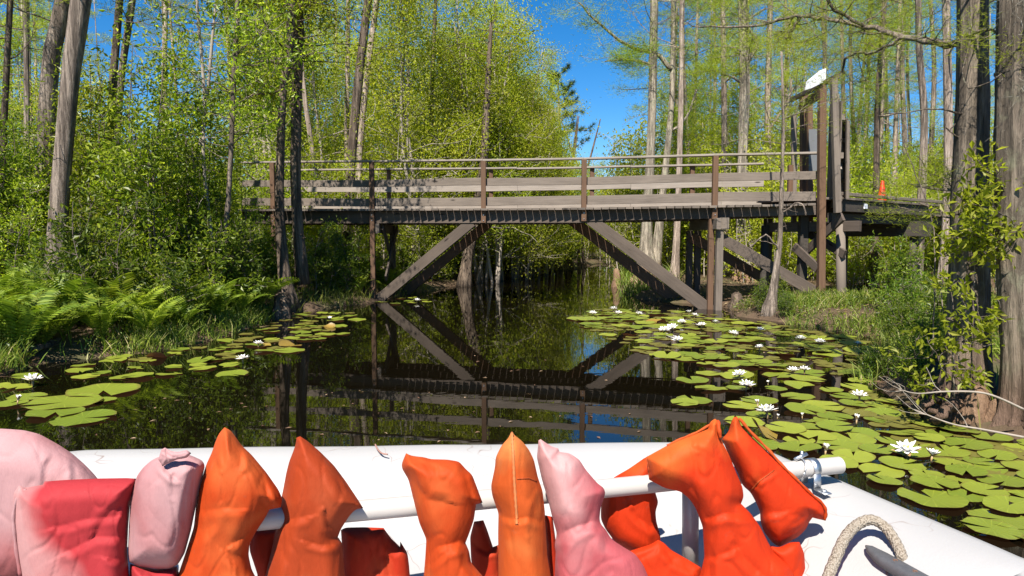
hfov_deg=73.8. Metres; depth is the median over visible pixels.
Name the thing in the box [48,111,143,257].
tall shrub
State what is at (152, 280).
shrub
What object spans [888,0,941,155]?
cypress tree
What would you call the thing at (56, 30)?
cypress tree
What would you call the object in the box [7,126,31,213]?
tall shrub
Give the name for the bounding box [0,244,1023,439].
ground
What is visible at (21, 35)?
cypress tree
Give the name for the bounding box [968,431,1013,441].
lily pad
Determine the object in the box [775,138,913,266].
bright shrub
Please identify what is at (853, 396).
lily pad
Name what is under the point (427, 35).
cypress tree
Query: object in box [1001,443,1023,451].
lily pad
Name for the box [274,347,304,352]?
lily pad
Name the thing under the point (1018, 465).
lily pad
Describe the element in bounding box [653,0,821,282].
cypress tree
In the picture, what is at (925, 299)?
shrub
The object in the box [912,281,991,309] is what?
shrub
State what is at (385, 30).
young tree
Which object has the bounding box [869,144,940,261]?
bright shrub
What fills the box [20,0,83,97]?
cypress tree
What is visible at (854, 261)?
bright shrub
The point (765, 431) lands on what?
lily pad
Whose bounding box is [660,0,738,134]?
cypress tree
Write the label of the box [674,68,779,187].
young tree
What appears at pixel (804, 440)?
lily pad
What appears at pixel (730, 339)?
lily pad
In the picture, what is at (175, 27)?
cypress tree
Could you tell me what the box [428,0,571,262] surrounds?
young tree
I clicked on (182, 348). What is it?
lily pad
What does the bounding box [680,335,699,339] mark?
lily pad
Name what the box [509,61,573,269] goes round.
young tree
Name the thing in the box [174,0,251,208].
cypress tree
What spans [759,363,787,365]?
lily pad
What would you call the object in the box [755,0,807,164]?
cypress tree
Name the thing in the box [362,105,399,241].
young tree
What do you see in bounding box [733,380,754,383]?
lily pad
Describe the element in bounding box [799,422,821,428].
lily pad
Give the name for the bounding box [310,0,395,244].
young tree
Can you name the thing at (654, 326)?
lily pad
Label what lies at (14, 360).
grass
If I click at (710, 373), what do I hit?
lily pad
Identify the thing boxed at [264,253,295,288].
shrub
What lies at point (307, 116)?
cypress tree
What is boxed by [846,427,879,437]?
lily pad
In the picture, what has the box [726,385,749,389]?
lily pad
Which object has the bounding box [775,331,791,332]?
lily pad
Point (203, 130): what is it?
sapling
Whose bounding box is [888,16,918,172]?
cypress tree
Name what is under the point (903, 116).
cypress tree
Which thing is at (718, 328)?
lily pad
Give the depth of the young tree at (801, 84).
21.87 m
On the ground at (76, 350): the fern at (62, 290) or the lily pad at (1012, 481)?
the fern at (62, 290)
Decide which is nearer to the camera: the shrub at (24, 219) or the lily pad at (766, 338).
the lily pad at (766, 338)
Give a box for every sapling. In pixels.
[98,0,332,284]
[103,0,303,278]
[155,0,282,238]
[704,51,871,316]
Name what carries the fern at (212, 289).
on the ground at (76, 350)
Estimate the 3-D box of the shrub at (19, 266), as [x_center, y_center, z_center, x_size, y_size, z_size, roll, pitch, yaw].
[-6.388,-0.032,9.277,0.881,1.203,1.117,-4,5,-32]
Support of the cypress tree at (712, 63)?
on the ground at (76, 350)
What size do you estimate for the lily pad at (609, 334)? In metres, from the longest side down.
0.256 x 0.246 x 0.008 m
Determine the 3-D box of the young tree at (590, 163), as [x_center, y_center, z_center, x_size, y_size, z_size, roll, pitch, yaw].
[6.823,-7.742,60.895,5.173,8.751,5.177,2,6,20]
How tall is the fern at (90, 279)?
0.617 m
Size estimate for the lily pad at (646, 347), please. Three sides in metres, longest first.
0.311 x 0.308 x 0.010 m
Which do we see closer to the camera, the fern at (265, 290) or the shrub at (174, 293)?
the shrub at (174, 293)
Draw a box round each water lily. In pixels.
[22,373,42,385]
[236,354,247,363]
[659,325,670,331]
[667,323,676,330]
[671,336,680,342]
[732,370,745,379]
[740,379,754,390]
[757,404,778,418]
[787,366,798,373]
[798,366,809,374]
[814,339,824,344]
[852,390,866,400]
[891,439,920,457]
[926,447,939,462]
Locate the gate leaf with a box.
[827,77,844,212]
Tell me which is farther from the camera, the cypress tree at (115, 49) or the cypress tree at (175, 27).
the cypress tree at (175, 27)
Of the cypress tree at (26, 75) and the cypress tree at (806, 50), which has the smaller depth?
the cypress tree at (26, 75)
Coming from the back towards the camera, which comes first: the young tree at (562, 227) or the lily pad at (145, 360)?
the young tree at (562, 227)
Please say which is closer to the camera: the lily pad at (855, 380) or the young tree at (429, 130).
the lily pad at (855, 380)
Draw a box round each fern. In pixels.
[0,263,52,296]
[0,282,19,296]
[0,282,50,297]
[0,288,87,348]
[0,294,31,323]
[0,295,85,350]
[1,300,60,338]
[2,286,68,338]
[5,267,53,286]
[13,272,108,326]
[19,297,104,340]
[46,278,120,323]
[51,283,123,306]
[57,287,139,340]
[57,295,109,315]
[75,272,155,322]
[82,296,131,335]
[104,280,170,325]
[116,292,184,339]
[140,301,181,324]
[141,287,186,306]
[145,274,204,286]
[152,297,208,330]
[167,283,227,320]
[189,279,243,321]
[213,277,257,306]
[223,274,299,309]
[229,274,258,291]
[229,285,270,314]
[342,260,385,279]
[351,274,373,293]
[356,258,386,275]
[367,263,396,281]
[376,264,406,284]
[376,280,386,289]
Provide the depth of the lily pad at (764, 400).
5.45 m
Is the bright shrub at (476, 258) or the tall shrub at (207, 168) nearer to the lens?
the tall shrub at (207, 168)
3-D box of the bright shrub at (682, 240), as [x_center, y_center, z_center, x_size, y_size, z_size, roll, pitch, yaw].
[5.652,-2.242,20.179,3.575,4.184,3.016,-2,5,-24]
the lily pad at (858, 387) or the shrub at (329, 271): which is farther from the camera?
the shrub at (329, 271)
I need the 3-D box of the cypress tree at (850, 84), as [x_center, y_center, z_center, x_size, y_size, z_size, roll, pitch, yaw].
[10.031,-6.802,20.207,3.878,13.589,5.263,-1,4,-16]
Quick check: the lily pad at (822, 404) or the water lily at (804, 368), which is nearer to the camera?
the lily pad at (822, 404)
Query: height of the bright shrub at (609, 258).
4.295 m
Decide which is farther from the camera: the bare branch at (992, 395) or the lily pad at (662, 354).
the lily pad at (662, 354)
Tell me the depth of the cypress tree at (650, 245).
17.19 m
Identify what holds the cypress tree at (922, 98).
on the ground at (76, 350)
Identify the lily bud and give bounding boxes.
[823,443,829,454]
[854,414,859,424]
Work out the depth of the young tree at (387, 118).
27.32 m
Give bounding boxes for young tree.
[0,0,87,165]
[0,28,140,145]
[141,0,343,226]
[196,5,324,227]
[214,0,403,233]
[216,2,325,192]
[218,16,344,247]
[247,0,363,245]
[288,114,342,239]
[304,0,455,262]
[304,21,395,234]
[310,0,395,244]
[317,0,527,260]
[321,26,387,241]
[341,92,418,265]
[350,3,469,154]
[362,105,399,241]
[363,2,456,236]
[369,64,418,163]
[379,0,569,282]
[379,88,466,240]
[407,0,518,271]
[409,0,571,281]
[415,0,576,256]
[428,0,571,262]
[433,65,551,283]
[447,11,564,279]
[450,41,541,265]
[470,49,584,276]
[476,57,599,277]
[480,34,588,278]
[492,97,583,279]
[500,38,560,268]
[508,33,583,248]
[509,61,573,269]
[518,72,579,268]
[526,78,589,274]
[530,92,589,274]
[534,114,583,272]
[555,135,596,269]
[587,152,603,192]
[630,53,706,173]
[639,23,730,266]
[659,83,713,150]
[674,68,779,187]
[686,0,787,169]
[699,99,737,144]
[750,4,885,190]
[772,112,827,189]
[773,115,799,165]
[811,77,860,155]
[816,65,916,232]
[899,106,953,161]
[913,104,990,199]
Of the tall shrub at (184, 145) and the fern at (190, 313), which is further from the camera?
the tall shrub at (184, 145)
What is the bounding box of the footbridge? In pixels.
[238,152,816,309]
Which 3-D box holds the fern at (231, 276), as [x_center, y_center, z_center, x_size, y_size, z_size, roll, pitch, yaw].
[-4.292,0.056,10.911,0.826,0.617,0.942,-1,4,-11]
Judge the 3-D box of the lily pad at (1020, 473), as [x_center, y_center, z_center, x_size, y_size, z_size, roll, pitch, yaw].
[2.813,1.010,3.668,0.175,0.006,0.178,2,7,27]
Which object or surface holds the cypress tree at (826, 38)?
on the ground at (76, 350)
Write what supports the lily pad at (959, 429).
on the water
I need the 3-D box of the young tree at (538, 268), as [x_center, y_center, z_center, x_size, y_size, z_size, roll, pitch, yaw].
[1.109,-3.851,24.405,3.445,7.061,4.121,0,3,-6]
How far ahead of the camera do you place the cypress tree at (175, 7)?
26.25 m
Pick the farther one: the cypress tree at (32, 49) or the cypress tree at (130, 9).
the cypress tree at (32, 49)
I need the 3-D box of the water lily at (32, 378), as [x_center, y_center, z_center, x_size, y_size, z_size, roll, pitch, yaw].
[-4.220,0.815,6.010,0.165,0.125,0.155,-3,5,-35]
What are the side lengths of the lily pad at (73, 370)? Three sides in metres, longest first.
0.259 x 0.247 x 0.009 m
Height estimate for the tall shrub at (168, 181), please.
2.734 m
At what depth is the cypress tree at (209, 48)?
36.99 m
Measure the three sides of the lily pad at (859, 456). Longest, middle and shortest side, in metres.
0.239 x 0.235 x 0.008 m
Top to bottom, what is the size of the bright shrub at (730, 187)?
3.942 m
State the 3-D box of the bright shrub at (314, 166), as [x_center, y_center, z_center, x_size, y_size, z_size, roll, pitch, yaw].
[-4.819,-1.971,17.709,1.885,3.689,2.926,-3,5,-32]
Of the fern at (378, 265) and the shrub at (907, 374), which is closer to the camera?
the shrub at (907, 374)
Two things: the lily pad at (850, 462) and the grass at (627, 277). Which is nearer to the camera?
the lily pad at (850, 462)
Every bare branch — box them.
[872,367,1023,409]
[896,385,1023,437]
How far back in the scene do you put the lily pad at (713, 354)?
7.59 m
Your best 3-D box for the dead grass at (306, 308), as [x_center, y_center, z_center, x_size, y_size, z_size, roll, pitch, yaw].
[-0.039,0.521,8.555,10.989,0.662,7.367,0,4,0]
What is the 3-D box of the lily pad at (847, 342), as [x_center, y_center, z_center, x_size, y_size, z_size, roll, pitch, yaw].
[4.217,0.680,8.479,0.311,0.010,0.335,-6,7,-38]
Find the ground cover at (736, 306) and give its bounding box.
[0,287,999,378]
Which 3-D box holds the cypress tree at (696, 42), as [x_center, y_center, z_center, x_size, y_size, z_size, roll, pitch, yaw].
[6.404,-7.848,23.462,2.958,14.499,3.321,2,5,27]
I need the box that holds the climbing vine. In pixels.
[880,131,1023,404]
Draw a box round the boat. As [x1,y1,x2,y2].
[70,442,1023,575]
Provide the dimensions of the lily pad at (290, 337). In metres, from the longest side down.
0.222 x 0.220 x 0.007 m
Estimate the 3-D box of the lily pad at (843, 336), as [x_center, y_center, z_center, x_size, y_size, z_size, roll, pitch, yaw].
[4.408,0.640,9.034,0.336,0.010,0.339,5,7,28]
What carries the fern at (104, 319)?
on the ground at (76, 350)
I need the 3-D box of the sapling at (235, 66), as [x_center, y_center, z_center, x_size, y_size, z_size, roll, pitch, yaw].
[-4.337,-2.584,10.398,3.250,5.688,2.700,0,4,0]
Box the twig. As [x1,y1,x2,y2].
[375,444,387,454]
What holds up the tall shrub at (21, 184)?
on the ground at (76, 350)
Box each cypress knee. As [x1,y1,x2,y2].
[611,268,620,286]
[944,399,963,422]
[958,384,990,423]
[982,398,998,422]
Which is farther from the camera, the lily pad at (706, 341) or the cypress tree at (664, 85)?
the cypress tree at (664, 85)
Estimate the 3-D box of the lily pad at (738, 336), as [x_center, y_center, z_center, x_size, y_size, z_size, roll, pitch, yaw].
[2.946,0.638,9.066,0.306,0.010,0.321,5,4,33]
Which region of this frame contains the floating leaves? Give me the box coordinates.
[96,304,810,441]
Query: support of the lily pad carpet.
on the water
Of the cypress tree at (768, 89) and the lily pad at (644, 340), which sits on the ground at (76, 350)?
the cypress tree at (768, 89)
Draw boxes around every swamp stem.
[561,120,606,266]
[563,116,586,267]
[564,115,588,268]
[572,119,611,266]
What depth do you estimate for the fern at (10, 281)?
8.95 m
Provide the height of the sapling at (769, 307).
4.419 m
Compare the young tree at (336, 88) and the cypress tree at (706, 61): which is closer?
the young tree at (336, 88)
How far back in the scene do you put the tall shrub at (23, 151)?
11.89 m
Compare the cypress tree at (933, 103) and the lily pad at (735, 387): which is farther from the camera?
the cypress tree at (933, 103)
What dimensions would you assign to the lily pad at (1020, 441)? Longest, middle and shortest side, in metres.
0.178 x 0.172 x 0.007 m
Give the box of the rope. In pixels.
[822,514,907,575]
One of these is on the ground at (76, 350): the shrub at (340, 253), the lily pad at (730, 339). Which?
the shrub at (340, 253)
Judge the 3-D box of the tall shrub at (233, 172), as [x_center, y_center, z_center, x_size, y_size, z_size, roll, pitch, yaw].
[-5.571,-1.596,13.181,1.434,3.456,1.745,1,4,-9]
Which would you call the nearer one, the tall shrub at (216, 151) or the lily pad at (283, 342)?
the lily pad at (283, 342)
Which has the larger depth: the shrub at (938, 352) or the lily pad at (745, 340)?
the lily pad at (745, 340)
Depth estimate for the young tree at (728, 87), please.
23.32 m
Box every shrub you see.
[0,69,44,273]
[0,77,30,177]
[0,95,76,265]
[0,99,22,167]
[0,160,51,277]
[0,160,74,236]
[0,183,70,261]
[0,214,73,278]
[0,224,73,271]
[7,125,24,204]
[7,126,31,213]
[7,138,77,180]
[8,135,76,216]
[8,222,102,316]
[8,241,73,283]
[19,33,156,263]
[25,90,117,223]
[33,181,169,321]
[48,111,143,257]
[58,129,204,271]
[70,18,223,288]
[77,123,163,186]
[114,39,244,274]
[115,222,211,318]
[116,134,198,250]
[135,102,197,179]
[138,128,235,236]
[138,184,238,265]
[142,241,219,332]
[146,104,215,206]
[155,184,265,266]
[159,118,215,199]
[161,205,251,308]
[173,209,283,307]
[181,120,246,213]
[189,119,252,255]
[203,239,254,283]
[206,132,251,223]
[223,152,269,219]
[225,147,344,260]
[232,203,291,286]
[235,179,290,246]
[239,144,341,239]
[241,260,275,299]
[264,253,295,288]
[265,218,342,295]
[291,227,350,295]
[301,137,364,250]
[313,215,376,289]
[317,233,371,296]
[331,149,400,261]
[362,233,388,262]
[363,109,476,270]
[385,232,421,277]
[398,192,456,281]
[404,225,452,278]
[436,252,459,278]
[449,227,502,274]
[557,228,580,264]
[576,176,605,259]
[582,125,699,270]
[592,189,615,263]
[594,131,703,274]
[596,170,635,270]
[608,93,730,271]
[611,151,685,271]
[655,142,720,268]
[661,97,737,267]
[667,142,732,273]
[669,107,792,275]
[672,117,767,270]
[680,151,780,263]
[698,131,788,267]
[699,94,828,276]
[714,156,828,282]
[730,120,830,276]
[747,276,768,311]
[766,274,790,306]
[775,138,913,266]
[776,289,798,317]
[777,153,889,283]
[777,287,792,307]
[783,180,855,278]
[814,145,905,283]
[815,157,872,263]
[826,123,918,275]
[826,233,875,288]
[827,197,886,285]
[850,174,942,281]
[850,336,895,378]
[851,157,931,261]
[856,134,941,180]
[856,230,932,304]
[860,237,893,281]
[863,261,933,310]
[864,149,940,252]
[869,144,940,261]
[872,289,908,323]
[874,284,941,336]
[878,333,916,376]
[883,166,940,274]
[883,330,935,384]
[890,149,943,239]
[891,132,943,239]
[891,166,993,276]
[897,270,947,340]
[904,274,946,325]
[907,310,945,361]
[909,295,943,336]
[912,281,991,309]
[916,128,992,194]
[917,262,938,292]
[925,186,994,281]
[927,337,943,361]
[989,125,996,296]
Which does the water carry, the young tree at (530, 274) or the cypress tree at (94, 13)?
the young tree at (530, 274)
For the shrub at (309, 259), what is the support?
on the ground at (76, 350)
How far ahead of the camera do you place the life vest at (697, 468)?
1.84 m
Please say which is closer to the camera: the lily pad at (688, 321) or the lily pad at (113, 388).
the lily pad at (113, 388)
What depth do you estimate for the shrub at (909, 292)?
9.38 m
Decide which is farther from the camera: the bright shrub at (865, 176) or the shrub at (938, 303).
the bright shrub at (865, 176)
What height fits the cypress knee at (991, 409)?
0.300 m
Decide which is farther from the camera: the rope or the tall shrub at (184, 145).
the tall shrub at (184, 145)
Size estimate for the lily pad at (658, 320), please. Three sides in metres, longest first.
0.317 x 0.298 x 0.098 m
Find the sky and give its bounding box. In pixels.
[0,0,995,194]
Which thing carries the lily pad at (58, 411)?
on the water
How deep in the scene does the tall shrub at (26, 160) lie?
12.53 m
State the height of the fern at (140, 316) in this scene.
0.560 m
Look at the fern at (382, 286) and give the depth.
14.84 m
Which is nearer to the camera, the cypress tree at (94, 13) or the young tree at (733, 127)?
the young tree at (733, 127)
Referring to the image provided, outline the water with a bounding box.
[0,263,1023,557]
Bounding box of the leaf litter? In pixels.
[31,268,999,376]
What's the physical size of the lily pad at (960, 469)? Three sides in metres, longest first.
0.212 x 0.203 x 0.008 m
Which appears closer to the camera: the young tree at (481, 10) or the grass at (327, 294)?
the grass at (327, 294)
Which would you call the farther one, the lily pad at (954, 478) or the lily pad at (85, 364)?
the lily pad at (85, 364)
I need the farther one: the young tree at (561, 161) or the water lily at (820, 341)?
the young tree at (561, 161)
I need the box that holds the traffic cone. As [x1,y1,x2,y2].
[877,181,885,199]
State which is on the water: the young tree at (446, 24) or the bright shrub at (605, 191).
the bright shrub at (605, 191)
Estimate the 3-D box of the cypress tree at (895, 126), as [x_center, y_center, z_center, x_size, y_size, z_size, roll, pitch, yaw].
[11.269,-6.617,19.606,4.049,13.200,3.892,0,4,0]
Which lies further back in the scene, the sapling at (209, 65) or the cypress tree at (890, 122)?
the cypress tree at (890, 122)
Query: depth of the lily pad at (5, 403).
5.37 m
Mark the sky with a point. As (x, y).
(612, 114)
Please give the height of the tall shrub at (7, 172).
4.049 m
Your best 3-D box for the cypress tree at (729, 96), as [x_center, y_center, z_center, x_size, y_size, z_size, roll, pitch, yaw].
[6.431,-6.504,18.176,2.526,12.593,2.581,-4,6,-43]
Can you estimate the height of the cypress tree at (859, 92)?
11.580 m
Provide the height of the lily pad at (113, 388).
0.016 m
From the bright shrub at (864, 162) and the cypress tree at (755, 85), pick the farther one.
the cypress tree at (755, 85)
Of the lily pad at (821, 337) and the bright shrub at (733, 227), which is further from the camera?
the bright shrub at (733, 227)
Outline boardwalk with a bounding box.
[756,192,993,295]
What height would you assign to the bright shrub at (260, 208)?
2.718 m
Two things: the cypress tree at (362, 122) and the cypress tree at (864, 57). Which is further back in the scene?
the cypress tree at (864, 57)
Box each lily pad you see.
[0,399,28,406]
[1,383,32,388]
[6,392,47,400]
[11,372,41,378]
[22,393,102,409]
[25,406,84,417]
[49,409,116,426]
[65,368,92,372]
[65,383,140,396]
[71,373,100,378]
[72,363,95,366]
[90,370,110,373]
[94,397,116,400]
[99,357,126,362]
[106,354,131,358]
[109,375,128,378]
[120,372,153,376]
[128,366,142,368]
[139,359,155,361]
[146,352,166,357]
[156,373,181,374]
[170,347,189,350]
[187,356,213,362]
[189,362,206,366]
[189,365,216,369]
[209,348,225,350]
[215,369,247,376]
[217,338,234,341]
[219,362,239,366]
[224,350,243,352]
[254,349,274,350]
[256,343,270,347]
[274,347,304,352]
[279,339,300,345]
[283,336,299,338]
[290,330,310,333]
[315,332,335,334]
[323,323,335,327]
[348,318,365,320]
[566,316,600,320]
[579,322,599,324]
[585,325,602,326]
[588,316,606,318]
[599,333,616,335]
[605,320,621,321]
[611,324,629,326]
[622,314,639,317]
[629,325,649,328]
[634,330,651,332]
[634,346,658,349]
[635,339,653,342]
[636,321,654,323]
[642,324,665,327]
[646,319,664,322]
[652,351,680,357]
[653,332,672,335]
[671,397,698,405]
[672,343,695,346]
[673,355,704,360]
[676,376,708,382]
[676,395,712,403]
[679,351,698,355]
[680,333,695,336]
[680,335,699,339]
[681,319,696,323]
[685,339,705,343]
[692,355,718,358]
[695,385,727,389]
[696,371,722,375]
[697,340,712,342]
[697,361,715,363]
[702,353,725,354]
[705,323,729,327]
[705,339,728,342]
[705,346,724,349]
[710,355,729,358]
[712,327,734,330]
[713,362,740,366]
[717,338,735,340]
[719,335,736,337]
[720,371,753,378]
[722,329,741,331]
[723,401,761,408]
[723,416,764,426]
[724,334,743,337]
[726,348,745,351]
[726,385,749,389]
[727,360,754,364]
[731,321,753,324]
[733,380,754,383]
[734,338,757,341]
[737,354,763,358]
[741,395,777,404]
[745,332,763,334]
[745,336,760,338]
[746,410,771,417]
[750,359,772,363]
[752,418,777,440]
[752,437,779,449]
[758,337,774,340]
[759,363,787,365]
[762,325,779,327]
[762,372,791,377]
[765,385,787,390]
[765,421,806,433]
[770,332,794,335]
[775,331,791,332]
[778,440,821,450]
[781,392,815,399]
[783,436,814,443]
[784,380,813,388]
[784,402,826,414]
[789,374,824,381]
[790,358,808,360]
[791,342,807,346]
[794,369,824,376]
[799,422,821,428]
[799,430,836,439]
[802,400,844,410]
[804,344,834,348]
[804,417,827,421]
[811,335,837,339]
[812,349,843,356]
[815,420,852,431]
[816,438,861,451]
[817,411,853,419]
[819,387,843,391]
[819,454,858,467]
[830,392,871,400]
[830,432,876,443]
[831,334,856,338]
[831,448,875,462]
[837,368,875,376]
[838,340,865,344]
[838,399,868,406]
[840,383,876,390]
[842,347,875,352]
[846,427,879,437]
[848,377,870,382]
[858,443,893,453]
[858,463,904,477]
[863,417,887,422]
[865,402,894,408]
[865,407,901,416]
[866,474,902,484]
[874,399,901,403]
[874,436,898,444]
[877,429,923,434]
[878,456,926,470]
[887,444,929,457]
[897,487,968,507]
[907,418,954,426]
[908,468,945,477]
[909,475,960,488]
[913,432,945,441]
[919,443,970,456]
[925,429,953,436]
[932,457,973,465]
[940,426,981,432]
[941,437,994,449]
[944,475,975,481]
[945,464,988,475]
[947,488,984,501]
[960,481,1009,495]
[960,517,1023,539]
[962,456,1000,464]
[966,509,1023,528]
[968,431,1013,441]
[973,462,1007,473]
[976,474,1023,486]
[977,448,1018,460]
[982,495,1023,513]
[1000,461,1023,469]
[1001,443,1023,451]
[1008,490,1023,502]
[1016,470,1023,477]
[1017,439,1023,444]
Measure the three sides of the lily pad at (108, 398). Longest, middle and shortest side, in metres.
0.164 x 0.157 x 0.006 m
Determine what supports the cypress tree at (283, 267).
on the ground at (76, 350)
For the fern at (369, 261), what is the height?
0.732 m
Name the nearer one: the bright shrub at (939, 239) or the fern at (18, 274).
the fern at (18, 274)
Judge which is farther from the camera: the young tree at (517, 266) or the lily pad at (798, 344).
the young tree at (517, 266)
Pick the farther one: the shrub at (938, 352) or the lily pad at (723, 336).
the lily pad at (723, 336)
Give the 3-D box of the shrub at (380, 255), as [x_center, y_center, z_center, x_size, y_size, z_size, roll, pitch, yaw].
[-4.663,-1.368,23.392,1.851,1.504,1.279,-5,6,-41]
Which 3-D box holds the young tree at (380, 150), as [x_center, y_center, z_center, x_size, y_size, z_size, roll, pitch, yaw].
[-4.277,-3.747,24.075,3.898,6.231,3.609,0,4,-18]
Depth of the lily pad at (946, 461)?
3.96 m
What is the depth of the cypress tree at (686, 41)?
30.61 m
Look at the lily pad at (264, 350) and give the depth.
7.89 m
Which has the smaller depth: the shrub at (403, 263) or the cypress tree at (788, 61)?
the shrub at (403, 263)
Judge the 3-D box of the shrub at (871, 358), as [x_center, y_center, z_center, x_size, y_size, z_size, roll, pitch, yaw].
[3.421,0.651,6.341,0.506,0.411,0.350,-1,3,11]
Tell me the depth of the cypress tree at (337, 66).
25.23 m
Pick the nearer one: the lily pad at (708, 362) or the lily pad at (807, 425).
the lily pad at (807, 425)
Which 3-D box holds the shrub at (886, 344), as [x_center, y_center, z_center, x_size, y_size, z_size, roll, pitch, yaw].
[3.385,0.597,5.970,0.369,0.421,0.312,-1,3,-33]
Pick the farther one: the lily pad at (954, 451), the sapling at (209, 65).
the sapling at (209, 65)
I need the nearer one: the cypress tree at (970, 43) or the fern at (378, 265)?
the cypress tree at (970, 43)
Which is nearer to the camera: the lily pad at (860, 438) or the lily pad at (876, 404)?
the lily pad at (860, 438)
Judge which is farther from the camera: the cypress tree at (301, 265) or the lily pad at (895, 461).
the cypress tree at (301, 265)
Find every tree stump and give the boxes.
[271,292,291,318]
[727,292,743,308]
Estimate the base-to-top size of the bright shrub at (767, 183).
4.770 m
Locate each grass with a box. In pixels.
[0,300,278,373]
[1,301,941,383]
[291,274,433,313]
[609,261,703,297]
[780,284,998,387]
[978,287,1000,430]
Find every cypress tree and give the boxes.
[0,0,33,126]
[0,0,47,145]
[0,0,48,148]
[0,0,63,214]
[0,0,95,144]
[0,0,129,193]
[1,5,46,130]
[2,0,61,133]
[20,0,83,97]
[29,0,91,273]
[83,0,118,143]
[91,0,123,140]
[95,0,180,145]
[121,0,216,136]
[134,0,195,124]
[141,0,189,130]
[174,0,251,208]
[185,0,421,284]
[190,1,232,83]
[191,11,285,192]
[206,0,422,313]
[261,3,338,232]
[286,0,413,253]
[302,59,323,241]
[304,0,390,174]
[314,0,344,257]
[322,0,415,247]
[414,3,439,109]
[419,0,485,238]
[421,0,532,286]
[439,0,472,72]
[479,0,528,54]
[528,0,719,283]
[608,0,727,279]
[625,0,738,230]
[633,0,703,244]
[639,0,1023,424]
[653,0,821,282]
[658,0,714,152]
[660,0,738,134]
[660,1,712,92]
[661,1,735,160]
[684,0,736,140]
[699,10,737,141]
[702,0,805,149]
[707,0,780,115]
[708,0,811,275]
[711,0,849,169]
[727,0,834,266]
[749,17,772,144]
[754,0,886,156]
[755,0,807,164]
[761,6,805,107]
[778,0,827,151]
[780,0,931,140]
[801,0,856,118]
[813,0,942,176]
[824,0,941,290]
[826,0,897,142]
[826,3,933,165]
[827,0,873,140]
[827,0,955,288]
[829,2,929,166]
[833,0,955,251]
[838,0,994,289]
[842,0,954,175]
[845,0,907,160]
[849,38,883,159]
[860,0,955,174]
[860,34,905,163]
[886,0,993,195]
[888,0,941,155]
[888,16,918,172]
[909,22,942,152]
[930,23,993,150]
[934,2,994,146]
[938,18,995,141]
[988,0,1023,427]
[989,3,994,123]
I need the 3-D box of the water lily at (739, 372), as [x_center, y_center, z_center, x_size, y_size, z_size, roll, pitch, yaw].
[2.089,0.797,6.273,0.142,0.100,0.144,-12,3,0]
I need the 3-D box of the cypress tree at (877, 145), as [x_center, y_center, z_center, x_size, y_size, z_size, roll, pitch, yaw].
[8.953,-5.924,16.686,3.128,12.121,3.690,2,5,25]
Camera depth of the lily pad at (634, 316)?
11.29 m
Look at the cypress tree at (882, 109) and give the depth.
19.53 m
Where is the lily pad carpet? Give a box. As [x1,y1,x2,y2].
[128,308,1023,493]
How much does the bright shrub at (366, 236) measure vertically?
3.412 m
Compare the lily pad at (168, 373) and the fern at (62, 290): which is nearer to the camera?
the lily pad at (168, 373)
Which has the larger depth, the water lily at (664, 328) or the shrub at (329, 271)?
the shrub at (329, 271)
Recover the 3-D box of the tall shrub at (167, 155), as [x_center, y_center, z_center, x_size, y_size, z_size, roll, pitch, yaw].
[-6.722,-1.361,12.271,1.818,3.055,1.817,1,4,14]
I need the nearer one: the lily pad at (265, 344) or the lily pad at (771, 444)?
the lily pad at (771, 444)
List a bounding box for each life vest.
[0,429,96,575]
[11,478,135,575]
[128,448,204,575]
[178,427,281,575]
[265,437,409,575]
[402,453,497,575]
[491,431,555,575]
[537,438,647,575]
[601,416,827,575]
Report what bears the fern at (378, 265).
on the ground at (76, 350)
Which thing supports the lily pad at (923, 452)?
on the water
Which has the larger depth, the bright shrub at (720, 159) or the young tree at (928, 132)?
the young tree at (928, 132)
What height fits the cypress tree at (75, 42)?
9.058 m
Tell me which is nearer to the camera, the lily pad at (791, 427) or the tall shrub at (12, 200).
the lily pad at (791, 427)
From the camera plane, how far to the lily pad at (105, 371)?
6.58 m
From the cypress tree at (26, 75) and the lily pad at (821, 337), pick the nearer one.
the lily pad at (821, 337)
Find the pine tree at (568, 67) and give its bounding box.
[546,63,596,258]
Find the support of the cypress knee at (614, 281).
on the ground at (76, 350)
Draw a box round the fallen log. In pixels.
[2,328,87,358]
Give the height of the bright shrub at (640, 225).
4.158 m
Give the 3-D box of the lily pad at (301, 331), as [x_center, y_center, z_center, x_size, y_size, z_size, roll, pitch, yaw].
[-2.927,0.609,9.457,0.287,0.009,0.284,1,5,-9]
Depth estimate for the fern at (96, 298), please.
8.39 m
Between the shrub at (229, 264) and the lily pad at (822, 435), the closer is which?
the lily pad at (822, 435)
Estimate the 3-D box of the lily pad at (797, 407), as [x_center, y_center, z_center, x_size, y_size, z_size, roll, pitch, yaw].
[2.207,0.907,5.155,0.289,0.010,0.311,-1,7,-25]
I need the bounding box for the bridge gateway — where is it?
[789,68,840,292]
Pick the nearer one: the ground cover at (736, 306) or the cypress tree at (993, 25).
the ground cover at (736, 306)
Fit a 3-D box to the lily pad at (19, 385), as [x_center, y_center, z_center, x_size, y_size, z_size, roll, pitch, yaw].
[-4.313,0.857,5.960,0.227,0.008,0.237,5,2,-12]
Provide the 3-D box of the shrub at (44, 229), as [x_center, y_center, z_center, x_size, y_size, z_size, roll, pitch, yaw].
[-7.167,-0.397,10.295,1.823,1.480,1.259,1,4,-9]
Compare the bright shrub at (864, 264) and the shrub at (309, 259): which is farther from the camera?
the bright shrub at (864, 264)
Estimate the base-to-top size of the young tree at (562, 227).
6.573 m
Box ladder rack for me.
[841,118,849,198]
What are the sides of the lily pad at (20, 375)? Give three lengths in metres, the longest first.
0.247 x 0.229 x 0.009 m
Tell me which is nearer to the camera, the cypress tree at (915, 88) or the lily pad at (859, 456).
the lily pad at (859, 456)

